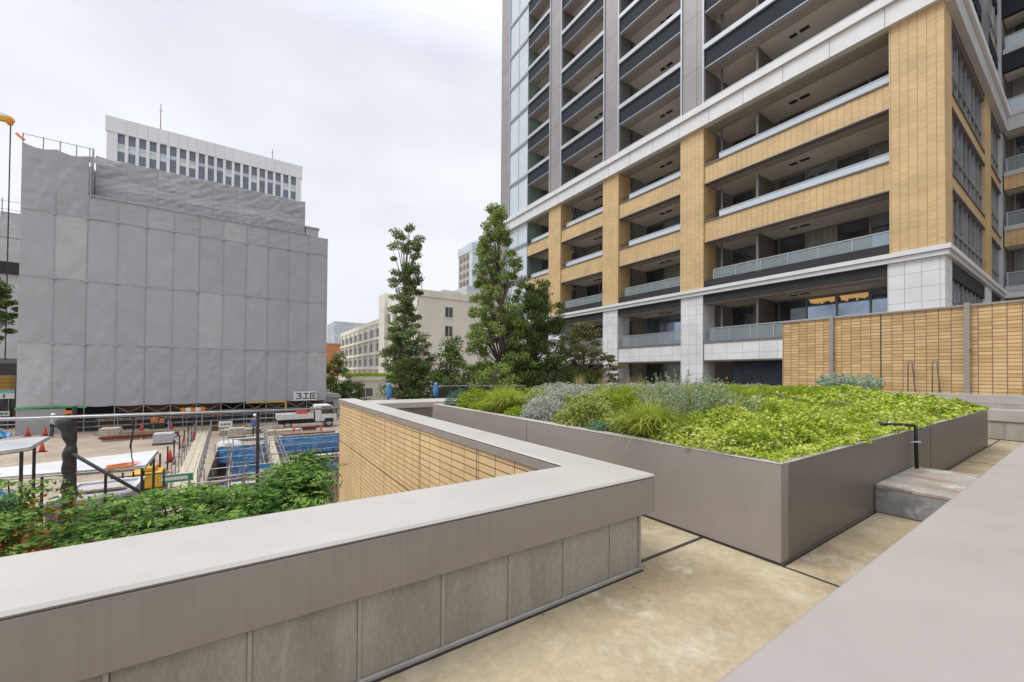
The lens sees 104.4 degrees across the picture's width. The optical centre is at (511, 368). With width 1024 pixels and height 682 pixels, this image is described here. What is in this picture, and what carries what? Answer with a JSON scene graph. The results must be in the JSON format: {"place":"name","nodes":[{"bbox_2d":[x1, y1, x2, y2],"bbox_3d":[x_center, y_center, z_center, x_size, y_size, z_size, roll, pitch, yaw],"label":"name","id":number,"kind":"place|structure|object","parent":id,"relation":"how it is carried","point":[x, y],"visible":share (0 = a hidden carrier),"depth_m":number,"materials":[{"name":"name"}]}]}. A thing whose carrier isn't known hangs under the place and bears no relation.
{"place":"outdoors","nodes":[
{"label":"outdoors","id":0,"kind":"place"},
{"bbox_2d":[0,198,19,406],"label":"scaffolded building","id":1,"kind":"structure","parent":0,"point":[8,366],"depth_m":49.00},
{"bbox_2d":[43,476,145,544],"bbox_3d":[-12.342,4.308,11.894,1.630,1.490,2.550,1,-1,-34],"label":"storage box","id":2,"kind":"object","parent":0,"point":[115,487],"visible":0.33,"depth_m":11.81,"materials":[{"name":"white metal"}]},
{"bbox_2d":[0,132,327,435],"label":"scaffolded building","id":3,"kind":"structure","parent":0,"point":[146,290],"depth_m":34.89,"materials":[{"name":"fabric"}]},
{"bbox_2d":[293,391,316,400],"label":"site sign","id":4,"kind":"object","parent":3,"relation":"attached to","point":[303,395],"visible":1,"depth_m":40.70,"materials":[{"name":"white"}]},
{"bbox_2d":[0,384,339,529],"bbox_3d":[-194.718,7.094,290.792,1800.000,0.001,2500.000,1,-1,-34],"label":"ground","id":5,"kind":"structure","parent":0,"point":[89,444],"depth_m":25.11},
{"bbox_2d":[0,113,14,359],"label":"tower crane","id":6,"kind":"object","parent":5,"relation":"on","point":[9,120],"visible":1,"depth_m":35.84,"materials":[{"name":"orange metal"}]},
{"bbox_2d":[0,390,14,423],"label":"notice sign","id":7,"kind":"object","parent":5,"relation":"on","point":[7,394],"visible":1,"depth_m":33.33,"materials":[{"name":"white"}]},
{"bbox_2d":[0,375,15,428],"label":"site container","id":8,"kind":"object","parent":5,"relation":"on","point":[6,383],"visible":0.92,"depth_m":33.62,"materials":[{"name":"metal"}]},
{"bbox_2d":[0,278,17,343],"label":"street tree","id":9,"kind":"object","parent":5,"relation":"on","point":[6,316],"visible":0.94,"depth_m":32.47,"materials":[{"name":"green plant"}]},
{"bbox_2d":[0,436,50,551],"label":"shed roof","id":10,"kind":"structure","parent":5,"relation":"on","point":[14,445],"depth_m":8.79,"materials":[{"name":"metal"}]},
{"bbox_2d":[0,524,53,554],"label":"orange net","id":11,"kind":"object","parent":5,"relation":"on","point":[25,540],"visible":0.07,"depth_m":9.40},
{"bbox_2d":[55,406,78,538],"bbox_3d":[-10.587,2.966,9.437,0.418,4.140,0.344,1,-1,-34],"label":"wrapped post","id":12,"kind":"object","parent":5,"relation":"on","point":[67,428],"visible":0.52,"depth_m":9.38,"materials":[{"name":"metal"}]},
{"bbox_2d":[0,450,158,531],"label":"shed roof","id":13,"kind":"structure","parent":5,"relation":"on","point":[144,458],"depth_m":10.51,"materials":[{"name":"metal"}]},
{"bbox_2d":[98,426,122,438],"bbox_3d":[-29.837,4.759,29.573,1.130,0.755,1.000,1,-1,-34],"label":"loaded pallet","id":14,"kind":"object","parent":5,"relation":"on","point":[105,431],"visible":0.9,"depth_m":29.20,"materials":[{"name":"white wood"}]},
{"bbox_2d":[101,431,178,440],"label":"steel beams","id":15,"kind":"structure","parent":5,"relation":"on","point":[141,436],"depth_m":28.70,"materials":[{"name":"metal"}]},
{"bbox_2d":[129,463,167,495],"bbox_3d":[-14.805,4.511,16.171,1.100,1.150,1.100,1,-1,-34],"label":"yellow machine","id":16,"kind":"object","parent":5,"relation":"on","point":[148,480],"visible":0.4,"depth_m":15.93,"materials":[{"name":"metal"}]},
{"bbox_2d":[152,431,175,445],"bbox_3d":[-23.870,4.777,27.310,1.130,0.755,1.000,1,-1,-34],"label":"loaded pallet","id":17,"kind":"object","parent":5,"relation":"on","point":[163,438],"visible":0.95,"depth_m":26.95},
{"bbox_2d":[0,406,339,541],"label":"pipe fence","id":18,"kind":"object","parent":5,"relation":"on","point":[119,480],"visible":0.62,"depth_m":10.16,"materials":[{"name":"metal"}]},
{"bbox_2d":[0,447,347,556],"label":"hedge","id":19,"kind":"object","parent":5,"relation":"on","point":[297,485],"visible":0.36,"depth_m":3.34,"materials":[{"name":"green plant"}]},
{"bbox_2d":[161,472,193,501],"bbox_3d":[-12.701,4.539,15.095,0.950,1.100,0.089,1,-1,-34],"label":"notice sign","id":20,"kind":"object","parent":5,"relation":"on","point":[171,478],"visible":0.78,"depth_m":15.07,"materials":[{"name":"green"}]},
{"bbox_2d":[96,412,274,430],"bbox_3d":[-28.309,4.645,35.358,12.400,1.150,0.134,1,-1,-34],"label":"pipe barrier","id":21,"kind":"object","parent":5,"relation":"on","point":[170,416],"visible":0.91,"depth_m":35.08,"materials":[{"name":"grey metal"}]},
{"bbox_2d":[166,420,211,491],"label":"plank walkway","id":22,"kind":"structure","parent":5,"relation":"on","point":[196,455],"depth_m":21.88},
{"bbox_2d":[94,425,338,436],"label":"kerb","id":23,"kind":"structure","parent":5,"relation":"on","point":[154,431],"depth_m":32.29,"materials":[{"name":"concrete"}]},
{"bbox_2d":[228,427,245,438],"bbox_3d":[-20.796,4.835,30.088,1.130,0.755,1.000,1,-1,-34],"label":"loaded pallet","id":24,"kind":"object","parent":5,"relation":"on","point":[235,432],"visible":0.92,"depth_m":29.68,"materials":[{"name":"white wood"}]},
{"bbox_2d":[223,422,337,442],"bbox_3d":[-16.449,4.659,29.148,7.640,1.150,0.042,1,-1,-34],"label":"pipe fence","id":25,"kind":"object","parent":5,"relation":"on","point":[275,430],"visible":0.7,"depth_m":28.71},
{"bbox_2d":[275,404,336,426],"bbox_3d":[-18.627,4.292,36.075,4.800,2.020,1.970,1,-1,-34],"label":"flatbed truck","id":26,"kind":"object","parent":5,"relation":"on","point":[325,417],"visible":0.88,"depth_m":35.87,"materials":[{"name":"white paint"}]},
{"bbox_2d":[0,398,654,681],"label":"parapet wall","id":27,"kind":"structure","parent":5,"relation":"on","point":[425,539],"depth_m":2.10,"materials":[{"name":"concrete"}]},
{"bbox_2d":[324,393,340,415],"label":"site shed","id":28,"kind":"structure","parent":5,"relation":"on","point":[332,399],"depth_m":45.13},
{"bbox_2d":[326,351,351,393],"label":"street tree","id":29,"kind":"object","parent":5,"relation":"on","point":[331,379],"visible":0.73,"depth_m":50.13,"materials":[{"name":"green plant"}]},
{"bbox_2d":[334,379,368,400],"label":"street tree","id":30,"kind":"object","parent":5,"relation":"on","point":[344,388],"visible":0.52,"depth_m":46.87,"materials":[{"name":"green plant"}]},
{"bbox_2d":[335,373,462,399],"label":"school annex","id":31,"kind":"object","parent":5,"relation":"on","point":[372,382],"visible":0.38,"depth_m":58.68,"materials":[{"name":"beige concrete"}]},
{"bbox_2d":[376,354,431,399],"bbox_3d":[-5.837,2.215,21.384,2.713,6.013,2.594,1,-1,-34],"label":"shrub","id":32,"kind":"object","parent":5,"relation":"on","point":[412,363],"visible":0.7,"depth_m":21.16,"materials":[{"name":"green plant"}]},
{"bbox_2d":[376,222,434,398],"bbox_3d":[-5.939,-1.499,22.533,3.298,13.466,3.039,0,-1,-2],"label":"ginkgo tree","id":33,"kind":"object","parent":5,"relation":"on","point":[401,338],"visible":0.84,"depth_m":22.30,"materials":[{"name":"green plant"}]},
{"bbox_2d":[424,335,476,398],"bbox_3d":[-3.407,1.675,22.291,2.922,7.163,2.848,0,-1,2],"label":"tree","id":34,"kind":"object","parent":5,"relation":"on","point":[440,377],"visible":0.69,"depth_m":22.02,"materials":[{"name":"green plant"}]},
{"bbox_2d":[458,237,496,288],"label":"apartment high rise","id":35,"kind":"structure","parent":5,"relation":"on","point":[468,259],"depth_m":173.09,"materials":[{"name":"concrete"}]},
{"bbox_2d":[430,385,526,397],"bbox_3d":[-1.332,2.960,17.385,4.800,4.488,0.089,1,-1,-34],"label":"fence","id":36,"kind":"object","parent":5,"relation":"on","point":[443,392],"visible":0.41,"depth_m":16.87,"materials":[{"name":"metal"}]},
{"bbox_2d":[465,361,523,387],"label":"shrub","id":37,"kind":"object","parent":5,"relation":"on","point":[483,377],"visible":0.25,"depth_m":20.82,"materials":[{"name":"green plant"}]},
{"bbox_2d":[462,202,539,386],"bbox_3d":[-0.631,-2.280,23.504,4.684,15.164,4.622,1,-1,-34],"label":"ginkgo tree","id":38,"kind":"object","parent":5,"relation":"on","point":[495,287],"visible":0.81,"depth_m":22.93,"materials":[{"name":"green plant"}]},
{"bbox_2d":[501,278,577,391],"bbox_3d":[1.342,-0.167,24.289,4.954,10.990,4.528,1,-1,-34],"label":"evergreen tree","id":39,"kind":"object","parent":5,"relation":"on","point":[546,368],"visible":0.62,"depth_m":23.40,"materials":[{"name":"green plant"}]},
{"bbox_2d":[554,366,603,387],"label":"shrub","id":40,"kind":"object","parent":5,"relation":"on","point":[569,378],"visible":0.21,"depth_m":24.26,"materials":[{"name":"green plant"}]},
{"bbox_2d":[547,321,624,386],"bbox_3d":[4.983,1.036,27.262,5.420,8.691,5.611,1,-1,-34],"label":"maple tree","id":41,"kind":"object","parent":5,"relation":"on","point":[594,353],"visible":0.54,"depth_m":26.64,"materials":[{"name":"green plant"}]},
{"bbox_2d":[105,110,301,200],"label":"office tower","id":42,"kind":"structure","parent":0,"point":[138,144],"depth_m":86.84,"materials":[{"name":"white concrete"}]},
{"bbox_2d":[118,135,295,191],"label":"window","id":43,"kind":"structure","parent":42,"relation":"in","point":[121,139],"depth_m":87.65,"materials":[{"name":"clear glass"}]},
{"bbox_2d":[118,152,295,199],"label":"window","id":44,"kind":"structure","parent":42,"relation":"in","point":[121,156],"depth_m":87.74,"materials":[{"name":"grey glass"}]},
{"bbox_2d":[0,0,501,324],"label":"sky","id":45,"kind":"structure","parent":0,"point":[389,111],"materials":[{"name":"white"}]},
{"bbox_2d":[194,443,338,519],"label":"pit ground","id":46,"kind":"structure","parent":0,"point":[221,472],"depth_m":25.81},
{"bbox_2d":[221,437,267,510],"bbox_3d":[-12.779,5.497,19.144,1.600,3.116,9.500,1,-1,-34],"label":"pipe scaffold","id":47,"kind":"object","parent":46,"relation":"on","point":[262,457],"visible":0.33,"depth_m":19.98,"materials":[{"name":"grey metal"}]},
{"bbox_2d":[233,458,263,487],"bbox_3d":[-15.353,6.117,23.110,1.550,1.751,0.193,1,-1,-34],"label":"blue tarp","id":48,"kind":"object","parent":46,"relation":"on","point":[236,471],"visible":0.33,"depth_m":23.01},
{"bbox_2d":[203,456,338,500],"bbox_3d":[-9.602,5.659,18.803,7.940,2.800,0.042,1,-1,-34],"label":"pipe fence","id":49,"kind":"object","parent":46,"relation":"on","point":[204,478],"visible":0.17,"depth_m":17.33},
{"bbox_2d":[211,432,338,516],"bbox_3d":[-11.795,5.435,21.874,7.364,3.291,15.060,1,-1,-34],"label":"shoring frame","id":50,"kind":"object","parent":46,"relation":"on","point":[326,441],"visible":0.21,"depth_m":22.07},
{"bbox_2d":[218,444,263,462],"bbox_3d":[-17.956,5.614,26.428,2.500,1.018,0.237,1,-1,-34],"label":"blue tarp","id":51,"kind":"object","parent":50,"relation":"hanging from","point":[238,453],"visible":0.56,"depth_m":26.31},
{"bbox_2d":[278,433,338,455],"bbox_3d":[-14.340,5.432,28.851,4.600,1.302,0.218,1,-1,-34],"label":"blue tarp","id":52,"kind":"object","parent":50,"relation":"hanging from","point":[300,440],"visible":0.56,"depth_m":28.68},
{"bbox_2d":[214,435,337,480],"bbox_3d":[-13.496,5.701,24.620,7.940,2.800,0.042,1,-1,-34],"label":"pipe fence","id":53,"kind":"object","parent":46,"relation":"on","point":[294,444],"visible":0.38,"depth_m":24.11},
{"bbox_2d":[264,427,289,509],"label":"plank walkway","id":54,"kind":"structure","parent":46,"relation":"on","point":[269,457],"depth_m":23.54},
{"bbox_2d":[285,442,338,503],"bbox_3d":[-9.721,5.816,21.490,4.100,2.550,8.000,1,-1,-34],"label":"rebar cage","id":55,"kind":"object","parent":46,"relation":"on","point":[321,464],"visible":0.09,"depth_m":22.97,"materials":[{"name":"metal"}]},
{"bbox_2d":[326,343,340,382],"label":"apartment block","id":56,"kind":"structure","parent":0,"point":[332,348],"depth_m":189.23,"materials":[{"name":"orange brick"}]},
{"bbox_2d":[327,321,365,343],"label":"glass tower","id":57,"kind":"structure","parent":0,"point":[335,329],"depth_m":282.68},
{"bbox_2d":[340,319,378,372],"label":"school building","id":58,"kind":"structure","parent":0,"point":[359,347],"depth_m":112.65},
{"bbox_2d":[378,277,499,387],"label":"school building","id":59,"kind":"structure","parent":0,"point":[443,313],"depth_m":79.19,"materials":[{"name":"concrete"}]},
{"bbox_2d":[379,439,1023,681],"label":"pavement","id":60,"kind":"structure","parent":0,"point":[703,610],"depth_m":2.64,"materials":[{"name":"concrete"}]},
{"bbox_2d":[365,397,523,417],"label":"parapet wall","id":61,"kind":"structure","parent":60,"relation":"on","point":[423,407],"depth_m":11.53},
{"bbox_2d":[433,398,987,563],"bbox_3d":[4.558,1.204,9.424,10.558,1.069,7.555,1,-1,-34],"label":"raised planter","id":62,"kind":"object","parent":60,"relation":"on","point":[780,512],"visible":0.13,"depth_m":4.15,"materials":[{"name":"grey"}]},
{"bbox_2d":[443,387,472,405],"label":"blue shrub","id":63,"kind":"object","parent":62,"relation":"on","point":[455,394],"visible":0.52,"depth_m":9.56,"materials":[{"name":"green plant"}]},
{"bbox_2d":[455,387,493,407],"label":"yellow shrub","id":64,"kind":"object","parent":62,"relation":"on","point":[464,400],"visible":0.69,"depth_m":9.09,"materials":[{"name":"green plant"}]},
{"bbox_2d":[467,400,498,411],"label":"yellow shrub","id":65,"kind":"object","parent":62,"relation":"in","point":[479,405],"visible":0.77,"depth_m":8.28,"materials":[{"name":"green plant"}]},
{"bbox_2d":[481,385,535,411],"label":"grass clump","id":66,"kind":"object","parent":62,"relation":"on","point":[504,400],"visible":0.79,"depth_m":7.73,"materials":[{"name":"green plant"}]},
{"bbox_2d":[501,405,534,417],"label":"yellow shrub","id":67,"kind":"object","parent":62,"relation":"in","point":[511,411],"visible":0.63,"depth_m":7.16,"materials":[{"name":"green plant"}]},
{"bbox_2d":[517,395,569,421],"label":"silver shrub","id":68,"kind":"object","parent":62,"relation":"on","point":[546,406],"visible":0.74,"depth_m":6.82,"materials":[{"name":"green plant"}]},
{"bbox_2d":[525,381,577,398],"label":"silver shrub","id":69,"kind":"object","parent":62,"relation":"on","point":[551,386],"visible":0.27,"depth_m":9.38,"materials":[{"name":"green plant"}]},
{"bbox_2d":[537,383,602,404],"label":"silver shrub","id":70,"kind":"object","parent":62,"relation":"on","point":[570,389],"visible":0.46,"depth_m":7.96,"materials":[{"name":"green plant"}]},
{"bbox_2d":[549,396,626,429],"bbox_3d":[1.181,0.663,5.988,1.080,0.489,1.245,1,-1,-13],"label":"variegated shrub","id":71,"kind":"object","parent":62,"relation":"on","point":[578,408],"visible":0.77,"depth_m":5.85,"materials":[{"name":"green plant"}]},
{"bbox_2d":[560,391,628,416],"bbox_3d":[1.383,0.589,6.824,1.192,0.407,1.253,0,-1,0],"label":"variegated shrub","id":72,"kind":"object","parent":62,"relation":"on","point":[574,399],"visible":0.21,"depth_m":6.74,"materials":[{"name":"green plant"}]},
{"bbox_2d":[582,419,616,432],"bbox_3d":[1.184,0.792,5.400,0.465,0.213,0.475,1,-1,-34],"label":"dwarf conifer","id":73,"kind":"object","parent":62,"relation":"on","point":[595,425],"visible":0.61,"depth_m":5.31,"materials":[{"name":"green plant"}]},
{"bbox_2d":[596,414,638,435],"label":"variegated shrub","id":74,"kind":"object","parent":62,"relation":"on","point":[614,419],"visible":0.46,"depth_m":5.22,"materials":[{"name":"green plant"}]},
{"bbox_2d":[586,391,713,436],"bbox_3d":[1.653,0.543,4.908,1.643,0.539,1.675,1,-1,-34],"label":"grass clump","id":75,"kind":"object","parent":62,"relation":"on","point":[653,418],"visible":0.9,"depth_m":4.78,"materials":[{"name":"green plant"}]},
{"bbox_2d":[482,381,859,426],"bbox_3d":[4.728,0.721,10.070,9.589,0.821,6.698,1,-1,-34],"label":"lime ground cover","id":76,"kind":"object","parent":62,"relation":"on","point":[627,397],"visible":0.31,"depth_m":7.54,"materials":[{"name":"green plant"}]},
{"bbox_2d":[646,428,705,444],"bbox_3d":[1.901,0.780,4.596,0.684,0.208,0.721,0,-1,10],"label":"dry thyme","id":77,"kind":"object","parent":62,"relation":"on","point":[660,438],"visible":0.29,"depth_m":4.56,"materials":[{"name":"green plant"}]},
{"bbox_2d":[630,367,741,417],"bbox_3d":[2.312,0.312,5.392,1.355,0.687,1.374,0,-1,3],"label":"rosemary bush","id":78,"kind":"object","parent":62,"relation":"on","point":[701,398],"visible":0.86,"depth_m":5.25,"materials":[{"name":"green plant"}]},
{"bbox_2d":[710,388,775,411],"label":"rosemary bush","id":79,"kind":"object","parent":62,"relation":"on","point":[753,404],"visible":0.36,"depth_m":5.38,"materials":[{"name":"green plant"}]},
{"bbox_2d":[755,397,808,419],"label":"abelia shrub","id":80,"kind":"object","parent":62,"relation":"in","point":[783,407],"visible":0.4,"depth_m":5.22,"materials":[{"name":"green plant"}]},
{"bbox_2d":[761,417,830,442],"bbox_3d":[3.187,0.677,4.583,0.814,0.275,0.752,0,-1,5],"label":"abelia shrub","id":81,"kind":"object","parent":62,"relation":"in","point":[821,434],"visible":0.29,"depth_m":4.41,"materials":[{"name":"green plant"}]},
{"bbox_2d":[649,384,990,464],"bbox_3d":[5.993,0.745,7.236,10.590,0.870,2.459,1,-1,-34],"label":"abelia ground cover","id":82,"kind":"object","parent":62,"relation":"on","point":[917,410],"visible":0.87,"depth_m":4.77,"materials":[{"name":"green plant"}]},
{"bbox_2d":[814,406,873,431],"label":"abelia shrub","id":83,"kind":"object","parent":62,"relation":"in","point":[848,413],"visible":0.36,"depth_m":5.27,"materials":[{"name":"green plant"}]},
{"bbox_2d":[815,371,888,389],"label":"blue grass bush","id":84,"kind":"object","parent":62,"relation":"on","point":[867,382],"visible":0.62,"depth_m":10.23,"materials":[{"name":"green plant"}]},
{"bbox_2d":[641,440,1005,586],"bbox_3d":[5.385,1.726,6.255,14.406,0.025,7.267,0,-1,-2],"label":"pavement joint","id":85,"kind":"object","parent":60,"relation":"on","point":[783,565],"visible":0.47,"depth_m":3.72,"materials":[{"name":"grey"}]},
{"bbox_2d":[718,443,1023,681],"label":"parapet wall","id":86,"kind":"structure","parent":60,"relation":"on","point":[937,595],"depth_m":1.40,"materials":[{"name":"concrete"}]},
{"bbox_2d":[875,466,980,520],"bbox_3d":[5.260,1.531,4.799,1.728,0.323,0.911,1,-1,-34],"label":"concrete step","id":87,"kind":"object","parent":60,"relation":"on","point":[921,493],"visible":0.53,"depth_m":4.59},
{"bbox_2d":[879,422,920,468],"bbox_3d":[5.408,1.069,5.518,0.474,0.621,0.108,0,-1,13],"label":"drain pipe","id":88,"kind":"object","parent":87,"relation":"on","point":[916,452],"visible":0.97,"depth_m":5.49,"materials":[{"name":"metal"}]},
{"bbox_2d":[886,391,1023,441],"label":"parapet wall","id":89,"kind":"structure","parent":60,"relation":"on","point":[1006,417],"depth_m":10.21,"materials":[{"name":"concrete"}]},
{"bbox_2d":[781,299,1023,394],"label":"boundary wall","id":90,"kind":"structure","parent":89,"relation":"on","point":[977,348],"depth_m":11.81,"materials":[{"name":"tile"}]},
{"bbox_2d":[500,0,1023,441],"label":"apartment tower","id":91,"kind":"structure","parent":0,"point":[713,189],"depth_m":24.49,"materials":[{"name":"tile"}]},
{"bbox_2d":[586,283,601,303],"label":"window","id":92,"kind":"structure","parent":91,"relation":"in","point":[595,289],"depth_m":37.04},
{"bbox_2d":[586,321,629,348],"bbox_3d":[8.509,-2.571,35.708,0.110,2.950,5.140,1,-1,-34],"label":"window","id":93,"kind":"structure","parent":91,"relation":"in","point":[600,332],"depth_m":36.35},
{"bbox_2d":[645,215,679,234],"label":"window","id":94,"kind":"structure","parent":91,"relation":"in","point":[676,220],"depth_m":30.98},
{"bbox_2d":[645,263,679,291],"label":"window","id":95,"kind":"structure","parent":91,"relation":"in","point":[672,271],"depth_m":30.97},
{"bbox_2d":[645,314,680,344],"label":"window","id":96,"kind":"structure","parent":91,"relation":"in","point":[670,323],"depth_m":30.85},
{"bbox_2d":[645,363,680,384],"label":"window","id":97,"kind":"structure","parent":91,"relation":"in","point":[651,369],"depth_m":30.87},
{"bbox_2d":[731,286,887,339],"bbox_3d":[17.036,-2.662,22.968,0.110,2.950,8.600,1,-1,-34],"label":"window","id":98,"kind":"structure","parent":91,"relation":"in","point":[873,300],"depth_m":22.66,"materials":[{"name":"grey"}]},
{"bbox_2d":[731,69,888,146],"bbox_3d":[17.119,-13.486,23.102,0.110,3.400,8.600,1,-1,-34],"label":"window","id":99,"kind":"structure","parent":91,"relation":"in","point":[886,72],"depth_m":22.40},
{"bbox_2d":[731,140,888,205],"bbox_3d":[17.091,-9.862,23.057,0.110,3.350,8.600,1,-1,-34],"label":"window","id":100,"kind":"structure","parent":91,"relation":"in","point":[881,148],"depth_m":22.37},
{"bbox_2d":[731,211,889,274],"bbox_3d":[17.065,-6.487,23.015,0.110,3.000,8.600,1,-1,-34],"label":"window","id":101,"kind":"structure","parent":91,"relation":"in","point":[877,223],"depth_m":22.28,"materials":[{"name":"glass"}]},
{"bbox_2d":[952,117,981,210],"bbox_3d":[22.279,-9.795,19.538,8.492,2.790,0.150,1,-1,-34],"label":"window","id":102,"kind":"structure","parent":91,"relation":"in","point":[966,168],"depth_m":19.50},
{"bbox_2d":[952,38,981,144],"bbox_3d":[22.306,-13.340,19.581,8.492,2.800,0.150,1,-1,-34],"label":"window","id":103,"kind":"structure","parent":91,"relation":"in","point":[962,88],"depth_m":19.55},
{"bbox_2d":[952,195,982,269],"bbox_3d":[22.253,-6.341,19.495,8.492,2.680,0.150,1,-1,-34],"label":"window","id":104,"kind":"structure","parent":91,"relation":"in","point":[967,236],"depth_m":19.46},
{"bbox_2d":[952,280,982,305],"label":"window","id":105,"kind":"structure","parent":91,"relation":"in","point":[960,295],"depth_m":18.82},
{"bbox_2d":[988,0,996,53],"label":"window","id":106,"kind":"structure","parent":91,"relation":"in","point":[992,18],"depth_m":24.67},
{"bbox_2d":[991,128,997,174],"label":"window","id":107,"kind":"structure","parent":91,"relation":"in","point":[994,142],"depth_m":24.66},
{"bbox_2d":[991,186,998,232],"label":"window","id":108,"kind":"structure","parent":91,"relation":"in","point":[994,197],"depth_m":24.63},
{"bbox_2d":[992,244,998,283],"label":"window","id":109,"kind":"structure","parent":91,"relation":"in","point":[995,253],"depth_m":24.57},
{"bbox_2d":[1013,135,1023,169],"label":"window","id":110,"kind":"structure","parent":91,"relation":"in","point":[1018,142],"depth_m":25.65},
{"bbox_2d":[1013,77,1023,96],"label":"window","id":111,"kind":"structure","parent":91,"relation":"in","point":[1018,89],"depth_m":25.69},
{"bbox_2d":[1014,248,1023,281],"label":"window","id":112,"kind":"structure","parent":91,"relation":"in","point":[1018,253],"depth_m":25.58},
{"bbox_2d":[1014,193,1023,224],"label":"window","id":113,"kind":"structure","parent":91,"relation":"in","point":[1019,215],"depth_m":25.59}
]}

